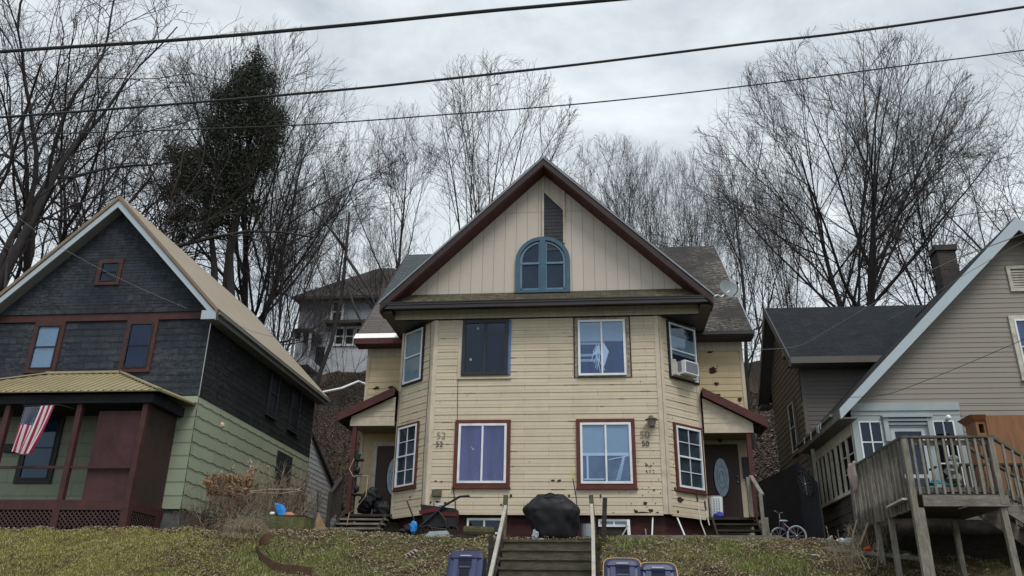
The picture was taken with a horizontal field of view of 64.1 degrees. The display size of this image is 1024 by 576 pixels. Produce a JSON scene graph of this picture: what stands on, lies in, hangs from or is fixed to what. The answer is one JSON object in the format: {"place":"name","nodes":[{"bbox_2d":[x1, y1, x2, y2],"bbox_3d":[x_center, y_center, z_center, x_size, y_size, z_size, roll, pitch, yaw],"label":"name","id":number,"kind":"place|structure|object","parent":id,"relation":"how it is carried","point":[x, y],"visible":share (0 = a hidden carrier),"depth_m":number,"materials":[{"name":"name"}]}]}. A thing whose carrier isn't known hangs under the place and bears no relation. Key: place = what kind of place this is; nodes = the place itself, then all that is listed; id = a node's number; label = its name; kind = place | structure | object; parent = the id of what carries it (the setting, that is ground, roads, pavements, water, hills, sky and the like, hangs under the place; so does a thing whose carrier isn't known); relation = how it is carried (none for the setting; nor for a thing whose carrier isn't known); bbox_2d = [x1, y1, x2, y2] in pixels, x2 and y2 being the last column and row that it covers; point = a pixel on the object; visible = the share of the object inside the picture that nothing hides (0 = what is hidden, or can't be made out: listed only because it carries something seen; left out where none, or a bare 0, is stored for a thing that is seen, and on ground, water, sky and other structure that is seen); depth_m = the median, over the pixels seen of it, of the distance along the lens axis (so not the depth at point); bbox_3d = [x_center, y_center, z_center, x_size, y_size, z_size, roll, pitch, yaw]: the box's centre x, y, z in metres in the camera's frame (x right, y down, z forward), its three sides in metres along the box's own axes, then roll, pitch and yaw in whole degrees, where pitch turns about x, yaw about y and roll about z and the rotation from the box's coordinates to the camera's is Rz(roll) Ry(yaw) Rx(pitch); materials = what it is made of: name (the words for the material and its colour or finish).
{"place":"outdoors","nodes":[
{"label":"outdoors","id":0,"kind":"place"},
{"bbox_2d":[0,0,625,53],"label":"overhead cable","id":1,"kind":"object","parent":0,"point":[307,28],"visible":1,"depth_m":11.58,"materials":[{"name":"rubber"}]},
{"bbox_2d":[0,361,1023,575],"bbox_3d":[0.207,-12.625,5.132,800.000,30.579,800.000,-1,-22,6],"label":"ground","id":2,"kind":"structure","parent":0,"point":[994,571],"depth_m":16.84,"materials":[{"name":"green plant"}]},
{"bbox_2d":[0,525,216,534],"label":"fallen leaves","id":3,"kind":"object","parent":2,"relation":"on","point":[127,527],"visible":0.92,"depth_m":18.31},
{"bbox_2d":[0,22,241,269],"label":"bare tree","id":4,"kind":"object","parent":2,"relation":"on","point":[105,174],"visible":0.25,"depth_m":51.32,"materials":[{"name":"grey plant"}]},
{"bbox_2d":[0,527,258,575],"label":"lawn grass","id":5,"kind":"structure","parent":2,"relation":"on","point":[72,533],"depth_m":16.86,"materials":[{"name":"plant"}]},
{"bbox_2d":[0,0,282,283],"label":"bare tree","id":6,"kind":"object","parent":2,"relation":"on","point":[25,263],"visible":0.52,"depth_m":44.21,"materials":[{"name":"brown plant"}]},
{"bbox_2d":[0,0,312,291],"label":"bare tree","id":7,"kind":"object","parent":2,"relation":"on","point":[10,254],"visible":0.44,"depth_m":37.12,"materials":[{"name":"brown plant"}]},
{"bbox_2d":[58,79,270,273],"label":"bare tree","id":8,"kind":"object","parent":2,"relation":"on","point":[155,187],"visible":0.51,"depth_m":42.51,"materials":[{"name":"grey plant"}]},
{"bbox_2d":[0,196,329,531],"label":"slate house","id":9,"kind":"structure","parent":2,"relation":"on","point":[153,390],"depth_m":22.28,"materials":[{"name":"wood"}]},
{"bbox_2d":[13,416,65,483],"bbox_3d":[-12.323,4.170,21.355,1.027,1.840,0.070,-1,-22,6],"label":"porch window","id":10,"kind":"structure","parent":9,"relation":"in","point":[45,453],"depth_m":21.26,"materials":[{"name":"glass"}]},
{"bbox_2d":[12,404,73,453],"bbox_3d":[-11.313,3.396,19.612,1.208,1.206,0.328,3,-22,-5],"label":"flag","id":11,"kind":"object","parent":9,"relation":"hanging from","point":[34,419],"visible":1,"depth_m":19.61,"materials":[{"name":"multicoloured fabric"}]},
{"bbox_2d":[23,321,66,373],"bbox_3d":[-12.812,1.619,22.451,0.900,1.480,0.070,-1,-22,6],"label":"window","id":12,"kind":"structure","parent":9,"relation":"in","point":[47,337],"depth_m":22.44,"materials":[{"name":"glass"}]},
{"bbox_2d":[94,259,124,285],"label":"attic window","id":13,"kind":"structure","parent":9,"relation":"in","point":[114,267],"depth_m":23.05,"materials":[{"name":"paint"}]},
{"bbox_2d":[118,319,159,372],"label":"window","id":14,"kind":"structure","parent":9,"relation":"in","point":[140,335],"depth_m":22.17,"materials":[{"name":"glass"}]},
{"bbox_2d":[265,369,280,420],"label":"side window","id":15,"kind":"structure","parent":9,"relation":"in","point":[275,379],"depth_m":26.30,"materials":[{"name":"glass"}]},
{"bbox_2d":[270,450,292,514],"bbox_3d":[-7.566,6.696,26.763,0.052,2.520,1.330,-1,-22,6],"label":"side door","id":16,"kind":"structure","parent":9,"relation":"in","point":[281,456],"depth_m":26.84,"materials":[{"name":"brown metal"}]},
{"bbox_2d":[287,385,301,435],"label":"side window","id":17,"kind":"structure","parent":9,"relation":"in","point":[296,394],"depth_m":28.15,"materials":[{"name":"glass"}]},
{"bbox_2d":[175,497,235,528],"bbox_3d":[-7.270,5.403,19.538,1.329,0.919,1.378,-8,-24,22],"label":"dry shrub","id":18,"kind":"object","parent":2,"relation":"on","point":[201,516],"visible":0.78,"depth_m":19.37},
{"bbox_2d":[154,40,294,295],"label":"conifer","id":19,"kind":"object","parent":2,"relation":"on","point":[255,80],"visible":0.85,"depth_m":43.34,"materials":[{"name":"green plant"}]},
{"bbox_2d":[183,470,274,531],"bbox_3d":[-6.817,5.093,19.573,2.207,1.491,2.759,8,-23,-16],"label":"hydrangea bush","id":20,"kind":"object","parent":2,"relation":"on","point":[215,488],"visible":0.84,"depth_m":19.37,"materials":[{"name":"beige plant"}]},
{"bbox_2d":[209,520,263,540],"bbox_3d":[-6.055,5.385,18.044,1.294,0.576,1.421,-1,-22,6],"label":"grass clump","id":21,"kind":"object","parent":2,"relation":"on","point":[236,533],"visible":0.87,"depth_m":17.90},
{"bbox_2d":[204,499,282,537],"bbox_3d":[-5.991,5.275,18.687,1.896,1.073,1.852,21,-29,-40],"label":"grass clump","id":22,"kind":"object","parent":2,"relation":"on","point":[252,526],"visible":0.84,"depth_m":18.42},
{"bbox_2d":[98,15,407,350],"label":"bare tree","id":23,"kind":"object","parent":2,"relation":"on","point":[247,242],"visible":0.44,"depth_m":52.02,"materials":[{"name":"brown plant"}]},
{"bbox_2d":[209,454,327,530],"bbox_3d":[-5.879,4.984,19.903,2.408,1.861,2.370,-1,-22,6],"label":"dry shrub","id":24,"kind":"object","parent":2,"relation":"on","point":[264,494],"visible":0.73,"depth_m":19.78,"materials":[{"name":"brown plant"}]},
{"bbox_2d":[210,217,337,338],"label":"bare sapling","id":25,"kind":"object","parent":2,"relation":"on","point":[249,291],"visible":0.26,"depth_m":48.51,"materials":[{"name":"brown plant"}]},
{"bbox_2d":[256,533,311,574],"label":"lawn edging","id":26,"kind":"object","parent":2,"relation":"on","point":[264,539],"visible":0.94,"depth_m":16.44,"materials":[{"name":"metal"}]},
{"bbox_2d":[247,458,328,521],"bbox_3d":[-5.387,5.096,20.419,2.129,1.905,2.180,17,-27,-34],"label":"dry shrub","id":27,"kind":"object","parent":2,"relation":"on","point":[298,497],"visible":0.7,"depth_m":20.27,"materials":[{"name":"plant"}]},
{"bbox_2d":[226,137,354,362],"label":"bare tree","id":28,"kind":"object","parent":2,"relation":"on","point":[279,253],"visible":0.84,"depth_m":47.09,"materials":[{"name":"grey plant"}]},
{"bbox_2d":[259,222,322,348],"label":"bare sapling","id":29,"kind":"object","parent":2,"relation":"on","point":[296,290],"visible":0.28,"depth_m":51.52,"materials":[{"name":"brown plant"}]},
{"bbox_2d":[269,515,314,530],"bbox_3d":[-5.203,5.631,19.295,0.862,0.452,0.700,-1,-22,6],"label":"planter box","id":30,"kind":"object","parent":2,"relation":"on","point":[301,522],"visible":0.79,"depth_m":19.01,"materials":[{"name":"green wood"}]},
{"bbox_2d":[258,250,354,377],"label":"bare sapling","id":31,"kind":"object","parent":2,"relation":"on","point":[313,305],"visible":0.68,"depth_m":41.51,"materials":[{"name":"brown plant"}]},
{"bbox_2d":[304,435,343,528],"bbox_3d":[-8.343,7.999,31.221,2.700,3.840,4.400,-1,-22,6],"label":"lean to shed","id":32,"kind":"object","parent":2,"relation":"on","point":[323,474],"visible":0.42,"depth_m":30.43,"materials":[{"name":"wood"}]},
{"bbox_2d":[304,354,359,497],"bbox_3d":[-7.888,6.462,34.147,4.187,7.735,3.960,-7,-23,19],"label":"bare sapling","id":33,"kind":"object","parent":2,"relation":"on","point":[323,432],"visible":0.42,"depth_m":34.39,"materials":[{"name":"brown plant"}]},
{"bbox_2d":[284,172,379,305],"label":"bare sapling","id":34,"kind":"object","parent":2,"relation":"on","point":[359,211],"visible":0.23,"depth_m":67.67,"materials":[{"name":"grey plant"}]},
{"bbox_2d":[309,205,375,386],"bbox_3d":[-8.256,0.964,39.214,6.087,12.797,0.773,-14,-26,32],"label":"broken snag","id":35,"kind":"object","parent":2,"relation":"on","point":[343,282],"visible":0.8,"depth_m":39.57,"materials":[{"name":"brown plant"}]},
{"bbox_2d":[290,268,395,375],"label":"hilltop house","id":36,"kind":"structure","parent":2,"relation":"on","point":[356,354],"depth_m":54.21,"materials":[{"name":"grey wood"}]},
{"bbox_2d":[333,326,345,345],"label":"window","id":37,"kind":"structure","parent":36,"relation":"in","point":[342,332],"depth_m":54.20,"materials":[{"name":"glass"}]},
{"bbox_2d":[344,326,355,345],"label":"window","id":38,"kind":"structure","parent":36,"relation":"in","point":[348,329],"depth_m":54.13,"materials":[{"name":"glass"}]},
{"bbox_2d":[298,240,390,405],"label":"bare sapling","id":39,"kind":"object","parent":2,"relation":"on","point":[329,270],"visible":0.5,"depth_m":45.65,"materials":[{"name":"brown plant"}]},
{"bbox_2d":[311,370,421,532],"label":"hillside","id":40,"kind":"structure","parent":2,"relation":"on","point":[345,405],"depth_m":43.64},
{"bbox_2d":[350,211,417,303],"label":"bare sapling","id":41,"kind":"object","parent":2,"relation":"on","point":[374,264],"visible":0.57,"depth_m":56.01,"materials":[{"name":"grey plant"}]},
{"bbox_2d":[325,100,446,308],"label":"bare tree","id":42,"kind":"object","parent":2,"relation":"on","point":[391,178],"visible":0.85,"depth_m":45.46,"materials":[{"name":"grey plant"}]},
{"bbox_2d":[419,495,469,537],"bbox_3d":[-1.590,5.268,18.866,1.294,1.047,0.672,-1,-22,6],"label":"folding wagon","id":43,"kind":"object","parent":2,"relation":"on","point":[442,517],"visible":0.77,"depth_m":18.62,"materials":[{"name":"black fabric"}]},
{"bbox_2d":[446,551,486,575],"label":"wheelie bin","id":44,"kind":"object","parent":2,"relation":"on","point":[467,563],"visible":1,"depth_m":13.22,"materials":[{"name":"blue plastic"}]},
{"bbox_2d":[463,526,494,536],"bbox_3d":[-0.753,5.601,18.755,0.712,0.280,0.260,-1,-22,6],"label":"log","id":45,"kind":"object","parent":2,"relation":"on","point":[476,530],"visible":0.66,"depth_m":18.66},
{"bbox_2d":[390,47,613,253],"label":"bare tree","id":46,"kind":"object","parent":2,"relation":"on","point":[471,175],"visible":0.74,"depth_m":45.97,"materials":[{"name":"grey plant"}]},
{"bbox_2d":[0,526,1011,575],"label":"dry grass","id":47,"kind":"structure","parent":2,"relation":"on","point":[580,537],"depth_m":16.69,"materials":[{"name":"plant"}]},
{"bbox_2d":[161,528,919,575],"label":"bank grass","id":48,"kind":"structure","parent":2,"relation":"on","point":[639,539],"depth_m":16.68,"materials":[{"name":"plant"}]},
{"bbox_2d":[325,157,769,538],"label":"duplex house","id":49,"kind":"structure","parent":2,"relation":"on","point":[495,373],"depth_m":20.99,"materials":[{"name":"beige"}]},
{"bbox_2d":[352,453,363,513],"bbox_3d":[-4.085,5.133,21.382,0.323,1.570,0.340,-1,-22,6],"label":"plant stand","id":50,"kind":"object","parent":49,"relation":"on","point":[356,472],"visible":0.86,"depth_m":21.41,"materials":[{"name":"black paint"}]},
{"bbox_2d":[357,486,390,513],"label":"rubbish bags","id":51,"kind":"object","parent":49,"relation":"on","point":[373,502],"visible":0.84,"depth_m":21.11,"materials":[{"name":"black plastic"}]},
{"bbox_2d":[375,446,394,508],"bbox_3d":[-3.326,5.261,22.292,0.820,1.900,0.072,-1,-22,6],"label":"door","id":52,"kind":"structure","parent":49,"relation":"in","point":[385,454],"depth_m":22.39,"materials":[{"name":"brown wood"}]},
{"bbox_2d":[392,421,419,491],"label":"window","id":53,"kind":"structure","parent":49,"relation":"in","point":[406,454],"depth_m":20.88,"materials":[{"name":"red"}]},
{"bbox_2d":[401,325,425,386],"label":"window","id":54,"kind":"structure","parent":49,"relation":"in","point":[414,342],"depth_m":21.87,"materials":[{"name":"glass"}]},
{"bbox_2d":[452,420,510,488],"bbox_3d":[-0.736,4.072,20.094,1.432,1.685,0.080,-1,-22,6],"label":"window","id":55,"kind":"structure","parent":49,"relation":"in","point":[487,466],"depth_m":20.09,"materials":[{"name":"red"}]},
{"bbox_2d":[467,518,500,533],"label":"basement window","id":56,"kind":"structure","parent":49,"relation":"in","point":[485,522],"depth_m":19.59,"materials":[{"name":"white plastic"}]},
{"bbox_2d":[461,319,508,375],"bbox_3d":[-0.696,1.529,21.131,1.198,1.491,0.064,-1,-22,6],"label":"window","id":57,"kind":"structure","parent":49,"relation":"in","point":[487,346],"depth_m":21.14,"materials":[{"name":"black glass"}]},
{"bbox_2d":[515,236,569,292],"bbox_3d":[0.817,-0.629,21.808,1.458,1.634,0.100,-1,-22,6],"label":"arched window","id":58,"kind":"structure","parent":49,"relation":"in","point":[542,270],"depth_m":21.80,"materials":[{"name":"blue paint"}]},
{"bbox_2d":[578,319,626,375],"bbox_3d":[2.283,1.508,20.795,1.202,1.481,0.064,-1,-22,6],"label":"window","id":59,"kind":"structure","parent":49,"relation":"in","point":[601,343],"depth_m":20.80,"materials":[{"name":"glass"}]},
{"bbox_2d":[576,418,637,488],"bbox_3d":[2.275,4.003,19.786,1.466,1.699,0.080,-1,-22,6],"label":"window","id":60,"kind":"structure","parent":49,"relation":"in","point":[605,448],"depth_m":19.78,"materials":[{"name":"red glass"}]},
{"bbox_2d":[598,519,629,526],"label":"basement window","id":61,"kind":"structure","parent":49,"relation":"in","point":[610,522],"depth_m":19.27,"materials":[{"name":"white plastic"}]},
{"bbox_2d":[666,320,699,384],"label":"window","id":62,"kind":"structure","parent":49,"relation":"in","point":[681,339],"depth_m":21.21,"materials":[{"name":"glass"}]},
{"bbox_2d":[672,359,698,380],"bbox_3d":[4.472,2.054,20.803,0.862,0.440,0.294,17,-27,-35],"label":"air conditioner","id":63,"kind":"object","parent":49,"relation":"attached to","point":[686,369],"visible":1,"depth_m":20.68,"materials":[{"name":"white plastic"}]},
{"bbox_2d":[672,422,707,495],"bbox_3d":[4.377,4.200,20.125,1.100,1.670,0.080,17,-27,-35],"label":"window","id":64,"kind":"structure","parent":49,"relation":"in","point":[688,440],"depth_m":20.12,"materials":[{"name":"glass"}]},
{"bbox_2d":[708,495,722,516],"bbox_3d":[5.074,5.476,20.327,0.370,0.573,0.370,-1,-22,6],"label":"laundry basket","id":65,"kind":"object","parent":49,"relation":"on","point":[716,503],"visible":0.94,"depth_m":20.23,"materials":[{"name":"white plastic"}]},
{"bbox_2d":[704,444,743,516],"bbox_3d":[5.485,5.068,21.367,0.953,1.970,0.108,-1,-22,6],"label":"door","id":66,"kind":"structure","parent":49,"relation":"in","point":[721,460],"depth_m":21.42,"materials":[{"name":"brown wood"}]},
{"bbox_2d":[714,281,741,297],"bbox_3d":[5.525,0.040,21.186,1.086,0.736,0.480,6,-23,-13],"label":"satellite dish","id":67,"kind":"object","parent":49,"relation":"on","point":[730,288],"visible":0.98,"depth_m":21.43,"materials":[{"name":"grey paint"}]},
{"bbox_2d":[488,495,606,575],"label":"garden stairs","id":68,"kind":"structure","parent":2,"relation":"on","point":[522,557],"depth_m":16.97,"materials":[{"name":"brown wood"}]},
{"bbox_2d":[522,492,579,539],"bbox_3d":[0.905,5.256,18.712,1.318,1.046,0.766,-1,-22,6],"label":"covered grill","id":69,"kind":"object","parent":2,"relation":"on","point":[550,515],"visible":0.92,"depth_m":18.41,"materials":[{"name":"black fabric"}]},
{"bbox_2d":[155,527,987,575],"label":"fallen leaves","id":70,"kind":"object","parent":2,"relation":"on","point":[604,551],"visible":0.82,"depth_m":16.89,"materials":[{"name":"plant"}]},
{"bbox_2d":[561,132,677,238],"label":"bare tree","id":71,"kind":"object","parent":2,"relation":"on","point":[621,184],"visible":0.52,"depth_m":51.02,"materials":[{"name":"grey plant"}]},
{"bbox_2d":[603,558,640,575],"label":"wheelie bin","id":72,"kind":"object","parent":2,"relation":"on","point":[621,566],"visible":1,"depth_m":12.96,"materials":[{"name":"blue plastic"}]},
{"bbox_2d":[601,140,715,246],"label":"bare tree","id":73,"kind":"object","parent":2,"relation":"on","point":[651,206],"visible":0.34,"depth_m":54.39,"materials":[{"name":"grey plant"}]},
{"bbox_2d":[641,562,677,575],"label":"wheelie bin","id":74,"kind":"object","parent":2,"relation":"on","point":[658,568],"visible":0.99,"depth_m":12.93,"materials":[{"name":"blue plastic"}]},
{"bbox_2d":[639,147,742,283],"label":"bare tree","id":75,"kind":"object","parent":2,"relation":"on","point":[690,226],"visible":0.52,"depth_m":50.16,"materials":[{"name":"grey plant"}]},
{"bbox_2d":[617,535,782,539],"bbox_3d":[4.090,5.463,17.891,3.552,0.118,0.100,-1,-22,4],"label":"edging board","id":76,"kind":"object","parent":2,"relation":"on","point":[736,537],"visible":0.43,"depth_m":17.81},
{"bbox_2d":[641,184,776,305],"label":"bare sapling","id":77,"kind":"object","parent":2,"relation":"on","point":[704,241],"visible":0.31,"depth_m":48.63,"materials":[{"name":"grey plant"}]},
{"bbox_2d":[676,122,804,449],"bbox_3d":[9.812,-0.394,35.212,5.476,15.351,4.909,-9,-24,22],"label":"bare tree","id":78,"kind":"object","parent":2,"relation":"on","point":[746,359],"visible":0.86,"depth_m":35.98,"materials":[{"name":"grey plant"}]},
{"bbox_2d":[742,303,762,412],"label":"bare sapling","id":79,"kind":"object","parent":2,"relation":"on","point":[749,355],"visible":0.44,"depth_m":40.72,"materials":[{"name":"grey plant"}]},
{"bbox_2d":[719,200,802,339],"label":"bare tree","id":80,"kind":"object","parent":2,"relation":"on","point":[749,271],"visible":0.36,"depth_m":52.84,"materials":[{"name":"grey plant"}]},
{"bbox_2d":[750,391,809,516],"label":"hillside","id":81,"kind":"structure","parent":2,"relation":"on","point":[762,414],"depth_m":31.98,"materials":[{"name":"soil"}]},
{"bbox_2d":[738,159,832,307],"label":"bare tree","id":82,"kind":"object","parent":2,"relation":"on","point":[786,274],"visible":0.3,"depth_m":54.85,"materials":[{"name":"grey plant"}]},
{"bbox_2d":[770,510,806,540],"bbox_3d":[6.361,5.574,18.890,0.818,0.828,0.293,-6,-23,16],"label":"bicycle","id":83,"kind":"object","parent":2,"relation":"on","point":[784,528],"visible":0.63,"depth_m":18.84,"materials":[{"name":"grey metal"}]},
{"bbox_2d":[757,449,825,540],"bbox_3d":[7.037,5.519,20.469,0.293,2.606,2.278,9,-24,-19],"label":"black fence","id":84,"kind":"object","parent":2,"relation":"on","point":[788,498],"visible":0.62,"depth_m":20.60,"materials":[{"name":"wood"}]},
{"bbox_2d":[797,471,813,497],"bbox_3d":[7.118,4.763,19.847,0.073,0.661,0.517,10,-24,-21],"label":"spare wheel","id":85,"kind":"object","parent":84,"relation":"hanging from","point":[805,484],"visible":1,"depth_m":19.83,"materials":[{"name":"black rubber"}]},
{"bbox_2d":[768,226,892,307],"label":"bare sapling","id":86,"kind":"object","parent":2,"relation":"on","point":[794,284],"visible":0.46,"depth_m":47.32,"materials":[{"name":"grey plant"}]},
{"bbox_2d":[674,20,1023,363],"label":"bare tree","id":87,"kind":"object","parent":2,"relation":"on","point":[873,268],"visible":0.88,"depth_m":45.59,"materials":[{"name":"brown plant"}]},
{"bbox_2d":[823,520,882,569],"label":"dry weeds","id":88,"kind":"object","parent":2,"relation":"on","point":[848,551],"visible":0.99,"depth_m":15.44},
{"bbox_2d":[824,546,918,560],"bbox_3d":[7.244,5.293,16.261,1.976,0.353,0.258,-13,-26,31],"label":"edging timber","id":89,"kind":"object","parent":2,"relation":"on","point":[871,553],"visible":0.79,"depth_m":16.25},
{"bbox_2d":[849,521,899,552],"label":"dry weeds","id":90,"kind":"object","parent":2,"relation":"on","point":[884,539],"visible":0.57,"depth_m":16.96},
{"bbox_2d":[757,217,1023,553],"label":"grey house","id":91,"kind":"structure","parent":2,"relation":"on","point":[970,316],"depth_m":19.21,"materials":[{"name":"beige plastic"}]},
{"bbox_2d":[787,399,798,457],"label":"side window","id":92,"kind":"structure","parent":91,"relation":"in","point":[793,426],"depth_m":23.46,"materials":[{"name":"glass"}]},
{"bbox_2d":[858,421,884,458],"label":"porch window","id":93,"kind":"structure","parent":91,"relation":"in","point":[871,432],"depth_m":18.35,"materials":[{"name":"glass"}]},
{"bbox_2d":[890,428,931,486],"bbox_3d":[8.840,4.008,17.995,0.740,1.875,0.065,-1,-22,6],"label":"storm door","id":94,"kind":"structure","parent":91,"relation":"in","point":[895,432],"depth_m":18.11,"materials":[{"name":"grey paint"}]},
{"bbox_2d":[932,420,965,485],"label":"porch window","id":95,"kind":"structure","parent":91,"relation":"in","point":[941,427],"depth_m":18.19,"materials":[{"name":"glass"}]},
{"bbox_2d":[1007,315,1023,380],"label":"upper window","id":96,"kind":"structure","parent":91,"relation":"in","point":[1016,322],"depth_m":18.83,"materials":[{"name":"white paint"}]},
{"bbox_2d":[825,81,1016,304],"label":"bare tree","id":97,"kind":"object","parent":2,"relation":"on","point":[913,249],"visible":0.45,"depth_m":48.82,"materials":[{"name":"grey plant"}]},
{"bbox_2d":[846,435,1023,575],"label":"wooden deck","id":98,"kind":"structure","parent":2,"relation":"on","point":[882,481],"depth_m":14.89,"materials":[{"name":"grey wood"}]},
{"bbox_2d":[847,461,858,492],"bbox_3d":[7.247,4.017,17.355,0.108,0.627,0.490,-1,-22,6],"label":"hanging cloth","id":99,"kind":"object","parent":98,"relation":"hanging from","point":[852,474],"visible":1,"depth_m":17.27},
{"bbox_2d":[944,455,962,486],"bbox_3d":[8.105,3.472,15.050,0.341,0.790,0.321,-1,-22,6],"label":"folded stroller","id":100,"kind":"object","parent":98,"relation":"on","point":[951,466],"visible":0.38,"depth_m":14.98,"materials":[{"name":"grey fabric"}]},
{"bbox_2d":[957,414,1023,497],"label":"wooden cabinet","id":101,"kind":"object","parent":98,"relation":"on","point":[1008,430],"visible":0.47,"depth_m":16.94,"materials":[{"name":"orange wood"}]},
{"bbox_2d":[868,19,1023,304],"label":"bare tree","id":102,"kind":"object","parent":2,"relation":"on","point":[954,196],"visible":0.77,"depth_m":41.63,"materials":[{"name":"grey plant"}]},
{"bbox_2d":[0,6,1023,118],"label":"overhead cable","id":103,"kind":"object","parent":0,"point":[552,67],"visible":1,"depth_m":12.14,"materials":[{"name":"rubber"}]},
{"bbox_2d":[0,49,1023,133],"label":"overhead cable","id":104,"kind":"object","parent":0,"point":[517,108],"visible":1,"depth_m":13.09,"materials":[{"name":"rubber"}]},
{"bbox_2d":[0,0,1023,362],"label":"sky","id":105,"kind":"structure","parent":0,"point":[414,50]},
{"bbox_2d":[743,233,1023,349],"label":"service wire","id":106,"kind":"object","parent":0,"point":[887,295],"visible":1,"depth_m":17.96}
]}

